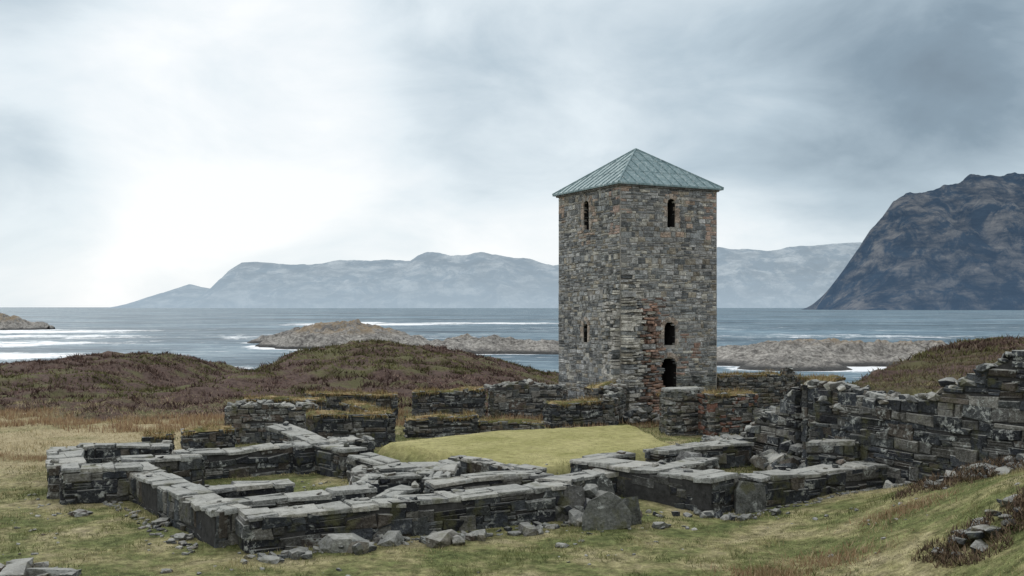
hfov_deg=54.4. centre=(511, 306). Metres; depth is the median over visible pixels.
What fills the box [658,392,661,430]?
ruined stone wall
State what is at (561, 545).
boulder
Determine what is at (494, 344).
rocky islet
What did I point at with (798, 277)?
distant mountain
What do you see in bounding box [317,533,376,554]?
boulder
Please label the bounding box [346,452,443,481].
ruined stone wall
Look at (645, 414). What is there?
rubble pile
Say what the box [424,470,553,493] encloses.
ruined stone wall
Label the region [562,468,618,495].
ruined stone wall
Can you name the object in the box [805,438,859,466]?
ruined stone wall
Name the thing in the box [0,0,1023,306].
sky
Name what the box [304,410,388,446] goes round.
ruined stone wall
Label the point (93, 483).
ruined stone wall
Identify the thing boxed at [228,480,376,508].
ruined stone wall
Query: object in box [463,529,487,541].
boulder
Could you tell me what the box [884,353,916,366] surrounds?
rocky islet
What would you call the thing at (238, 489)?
ruined stone wall
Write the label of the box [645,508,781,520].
rubble pile
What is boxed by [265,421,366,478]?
ruined stone wall
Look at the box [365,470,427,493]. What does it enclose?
ruined stone wall
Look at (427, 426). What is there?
ruined stone wall
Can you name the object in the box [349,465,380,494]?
boulder
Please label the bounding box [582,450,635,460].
ruined stone wall
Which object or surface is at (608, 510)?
upright stone slab
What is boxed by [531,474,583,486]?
ruined stone wall
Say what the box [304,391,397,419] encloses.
ruined stone wall
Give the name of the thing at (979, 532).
rock outcrop
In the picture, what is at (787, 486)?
ruined stone wall
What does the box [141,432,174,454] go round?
ruined stone wall
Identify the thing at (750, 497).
upright stone slab
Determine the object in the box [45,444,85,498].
ruined stone wall
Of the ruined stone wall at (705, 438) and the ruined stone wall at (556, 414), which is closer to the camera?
the ruined stone wall at (705, 438)
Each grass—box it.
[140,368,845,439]
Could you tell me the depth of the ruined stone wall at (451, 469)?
30.17 m
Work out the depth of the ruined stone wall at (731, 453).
35.56 m
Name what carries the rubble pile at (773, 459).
on the ground at (483, 444)
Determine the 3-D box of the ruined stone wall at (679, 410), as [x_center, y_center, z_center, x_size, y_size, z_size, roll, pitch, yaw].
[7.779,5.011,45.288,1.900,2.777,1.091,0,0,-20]
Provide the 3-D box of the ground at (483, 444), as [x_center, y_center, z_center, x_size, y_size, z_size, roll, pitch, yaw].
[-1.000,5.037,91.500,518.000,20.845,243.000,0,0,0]
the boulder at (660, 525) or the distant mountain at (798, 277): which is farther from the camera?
the distant mountain at (798, 277)
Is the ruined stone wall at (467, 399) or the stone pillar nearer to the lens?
the ruined stone wall at (467, 399)
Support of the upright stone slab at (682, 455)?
on the ground at (483, 444)
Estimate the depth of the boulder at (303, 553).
22.80 m
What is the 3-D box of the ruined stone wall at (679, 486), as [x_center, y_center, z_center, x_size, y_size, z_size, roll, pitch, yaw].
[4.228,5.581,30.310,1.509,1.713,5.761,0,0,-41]
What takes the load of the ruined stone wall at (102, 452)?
on the ground at (483, 444)
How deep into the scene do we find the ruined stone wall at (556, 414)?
47.77 m
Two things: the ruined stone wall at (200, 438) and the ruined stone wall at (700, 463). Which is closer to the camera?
the ruined stone wall at (700, 463)
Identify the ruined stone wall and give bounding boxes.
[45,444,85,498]
[59,462,142,504]
[79,440,172,463]
[113,461,251,548]
[117,454,204,485]
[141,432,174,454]
[172,440,300,479]
[180,426,236,449]
[204,479,294,497]
[224,399,317,444]
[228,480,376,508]
[235,481,570,553]
[243,395,326,409]
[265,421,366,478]
[291,436,363,474]
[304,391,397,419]
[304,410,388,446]
[327,435,374,452]
[339,400,395,442]
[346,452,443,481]
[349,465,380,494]
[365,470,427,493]
[372,459,455,472]
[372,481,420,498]
[403,412,478,437]
[412,386,486,419]
[422,462,461,493]
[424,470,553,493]
[448,455,546,473]
[477,419,544,432]
[484,379,567,417]
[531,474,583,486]
[542,398,603,428]
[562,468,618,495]
[569,456,739,513]
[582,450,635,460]
[584,380,622,398]
[599,379,626,425]
[643,438,753,468]
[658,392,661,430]
[658,457,719,469]
[660,386,704,435]
[697,390,758,435]
[697,434,756,456]
[717,373,785,408]
[739,459,889,507]
[740,387,801,455]
[751,405,775,421]
[794,375,844,386]
[799,379,833,443]
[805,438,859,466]
[808,422,818,439]
[814,396,860,439]
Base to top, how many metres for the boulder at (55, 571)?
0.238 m
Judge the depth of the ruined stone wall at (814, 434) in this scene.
33.55 m
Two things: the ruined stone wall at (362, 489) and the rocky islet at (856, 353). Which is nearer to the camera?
the ruined stone wall at (362, 489)
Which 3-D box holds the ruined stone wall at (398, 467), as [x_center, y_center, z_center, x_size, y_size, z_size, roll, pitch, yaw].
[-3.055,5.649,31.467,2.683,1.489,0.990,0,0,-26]
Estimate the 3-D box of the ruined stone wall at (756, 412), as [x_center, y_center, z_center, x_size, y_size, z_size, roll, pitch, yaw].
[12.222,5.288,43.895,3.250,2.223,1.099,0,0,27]
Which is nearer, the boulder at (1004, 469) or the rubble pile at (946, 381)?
the boulder at (1004, 469)
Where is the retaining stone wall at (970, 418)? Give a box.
[801,350,1023,483]
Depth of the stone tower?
53.73 m
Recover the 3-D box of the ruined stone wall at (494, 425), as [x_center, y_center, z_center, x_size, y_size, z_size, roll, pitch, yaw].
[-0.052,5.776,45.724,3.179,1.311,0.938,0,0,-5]
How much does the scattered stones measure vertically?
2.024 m
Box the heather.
[0,334,1023,567]
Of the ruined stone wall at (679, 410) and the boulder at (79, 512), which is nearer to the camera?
the boulder at (79, 512)
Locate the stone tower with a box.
[552,148,723,413]
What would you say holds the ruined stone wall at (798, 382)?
on the ground at (483, 444)
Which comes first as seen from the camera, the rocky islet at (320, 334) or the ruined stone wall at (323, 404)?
the ruined stone wall at (323, 404)
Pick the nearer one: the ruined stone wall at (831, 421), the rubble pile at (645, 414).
the ruined stone wall at (831, 421)
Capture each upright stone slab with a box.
[557,484,585,520]
[582,491,631,530]
[597,474,614,493]
[622,496,641,524]
[676,451,701,460]
[734,480,765,514]
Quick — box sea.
[0,307,1023,383]
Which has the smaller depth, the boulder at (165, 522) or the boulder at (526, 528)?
the boulder at (526, 528)
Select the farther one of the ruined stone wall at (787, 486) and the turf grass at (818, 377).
the turf grass at (818, 377)
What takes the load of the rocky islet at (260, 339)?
in the sea
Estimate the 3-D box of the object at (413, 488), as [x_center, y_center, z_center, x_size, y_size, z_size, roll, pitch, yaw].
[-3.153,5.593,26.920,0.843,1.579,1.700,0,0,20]
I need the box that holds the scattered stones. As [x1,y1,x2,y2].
[2,464,1019,575]
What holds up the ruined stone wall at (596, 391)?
on the ground at (483, 444)
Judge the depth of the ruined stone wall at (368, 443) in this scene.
36.80 m
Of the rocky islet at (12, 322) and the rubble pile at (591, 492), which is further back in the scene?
the rocky islet at (12, 322)
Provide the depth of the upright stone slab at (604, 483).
27.37 m
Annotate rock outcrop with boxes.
[924,453,1023,488]
[931,494,1020,556]
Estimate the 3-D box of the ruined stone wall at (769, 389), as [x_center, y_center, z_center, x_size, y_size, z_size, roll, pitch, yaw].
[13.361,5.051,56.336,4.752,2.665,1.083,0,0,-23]
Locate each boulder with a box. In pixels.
[0,557,48,575]
[27,566,81,575]
[68,509,92,516]
[148,517,171,526]
[160,568,173,573]
[173,533,193,540]
[258,555,284,563]
[288,547,312,559]
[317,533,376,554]
[373,530,403,545]
[419,529,464,547]
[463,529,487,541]
[518,522,543,535]
[555,542,569,547]
[652,522,670,528]
[883,480,899,488]
[988,466,1012,475]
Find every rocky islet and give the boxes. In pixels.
[0,313,54,329]
[247,335,265,342]
[255,319,426,348]
[399,333,558,354]
[717,338,947,366]
[737,354,852,371]
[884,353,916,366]
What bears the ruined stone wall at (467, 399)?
on the ground at (483, 444)
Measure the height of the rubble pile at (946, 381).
3.653 m
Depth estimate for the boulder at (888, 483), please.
29.43 m
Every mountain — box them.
[109,252,558,307]
[554,242,861,307]
[801,172,1023,309]
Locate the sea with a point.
(226, 335)
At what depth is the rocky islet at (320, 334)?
286.47 m
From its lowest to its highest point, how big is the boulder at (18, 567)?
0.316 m
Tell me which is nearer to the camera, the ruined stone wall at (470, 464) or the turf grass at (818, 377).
the ruined stone wall at (470, 464)
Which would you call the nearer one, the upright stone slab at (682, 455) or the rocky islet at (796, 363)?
the upright stone slab at (682, 455)
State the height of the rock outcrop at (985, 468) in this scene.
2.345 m
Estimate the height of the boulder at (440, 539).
0.408 m
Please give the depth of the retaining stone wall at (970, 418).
29.39 m
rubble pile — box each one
[553,484,642,526]
[620,407,659,423]
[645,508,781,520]
[749,440,805,470]
[899,377,957,486]
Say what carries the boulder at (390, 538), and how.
on the ground at (483, 444)
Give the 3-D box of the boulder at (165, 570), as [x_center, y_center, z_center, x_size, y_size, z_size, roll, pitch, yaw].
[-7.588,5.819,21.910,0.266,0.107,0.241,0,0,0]
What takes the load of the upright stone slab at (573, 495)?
on the ground at (483, 444)
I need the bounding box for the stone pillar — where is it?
[780,366,794,394]
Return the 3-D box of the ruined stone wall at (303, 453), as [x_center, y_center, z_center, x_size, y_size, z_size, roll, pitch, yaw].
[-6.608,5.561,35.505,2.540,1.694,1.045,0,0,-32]
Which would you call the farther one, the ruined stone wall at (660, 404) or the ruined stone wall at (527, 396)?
the ruined stone wall at (527, 396)
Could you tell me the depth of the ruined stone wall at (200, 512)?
26.07 m
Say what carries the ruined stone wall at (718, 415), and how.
on the ground at (483, 444)
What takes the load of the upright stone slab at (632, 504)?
on the ground at (483, 444)
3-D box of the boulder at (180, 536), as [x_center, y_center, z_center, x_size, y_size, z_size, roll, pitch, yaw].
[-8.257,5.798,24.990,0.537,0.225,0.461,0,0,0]
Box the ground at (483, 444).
[0,337,1023,575]
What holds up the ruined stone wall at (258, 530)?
on the ground at (483, 444)
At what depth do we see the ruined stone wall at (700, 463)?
32.05 m
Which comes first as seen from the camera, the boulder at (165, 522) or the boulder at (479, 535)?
the boulder at (479, 535)
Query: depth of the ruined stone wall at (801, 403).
35.15 m
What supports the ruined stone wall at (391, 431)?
on the ground at (483, 444)
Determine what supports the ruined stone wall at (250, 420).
on the ground at (483, 444)
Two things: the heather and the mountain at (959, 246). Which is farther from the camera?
the mountain at (959, 246)
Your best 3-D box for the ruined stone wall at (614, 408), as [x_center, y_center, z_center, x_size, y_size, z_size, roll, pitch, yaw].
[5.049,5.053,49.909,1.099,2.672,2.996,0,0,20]
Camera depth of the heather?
66.98 m
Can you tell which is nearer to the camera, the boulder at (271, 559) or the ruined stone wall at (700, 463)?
the boulder at (271, 559)
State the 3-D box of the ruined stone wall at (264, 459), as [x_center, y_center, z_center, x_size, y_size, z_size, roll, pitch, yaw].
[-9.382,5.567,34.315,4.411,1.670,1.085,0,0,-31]
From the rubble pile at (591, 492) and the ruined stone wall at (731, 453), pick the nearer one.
the rubble pile at (591, 492)
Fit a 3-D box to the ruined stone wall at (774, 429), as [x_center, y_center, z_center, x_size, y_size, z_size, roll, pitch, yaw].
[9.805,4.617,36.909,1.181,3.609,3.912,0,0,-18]
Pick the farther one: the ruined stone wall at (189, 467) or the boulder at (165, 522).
the ruined stone wall at (189, 467)

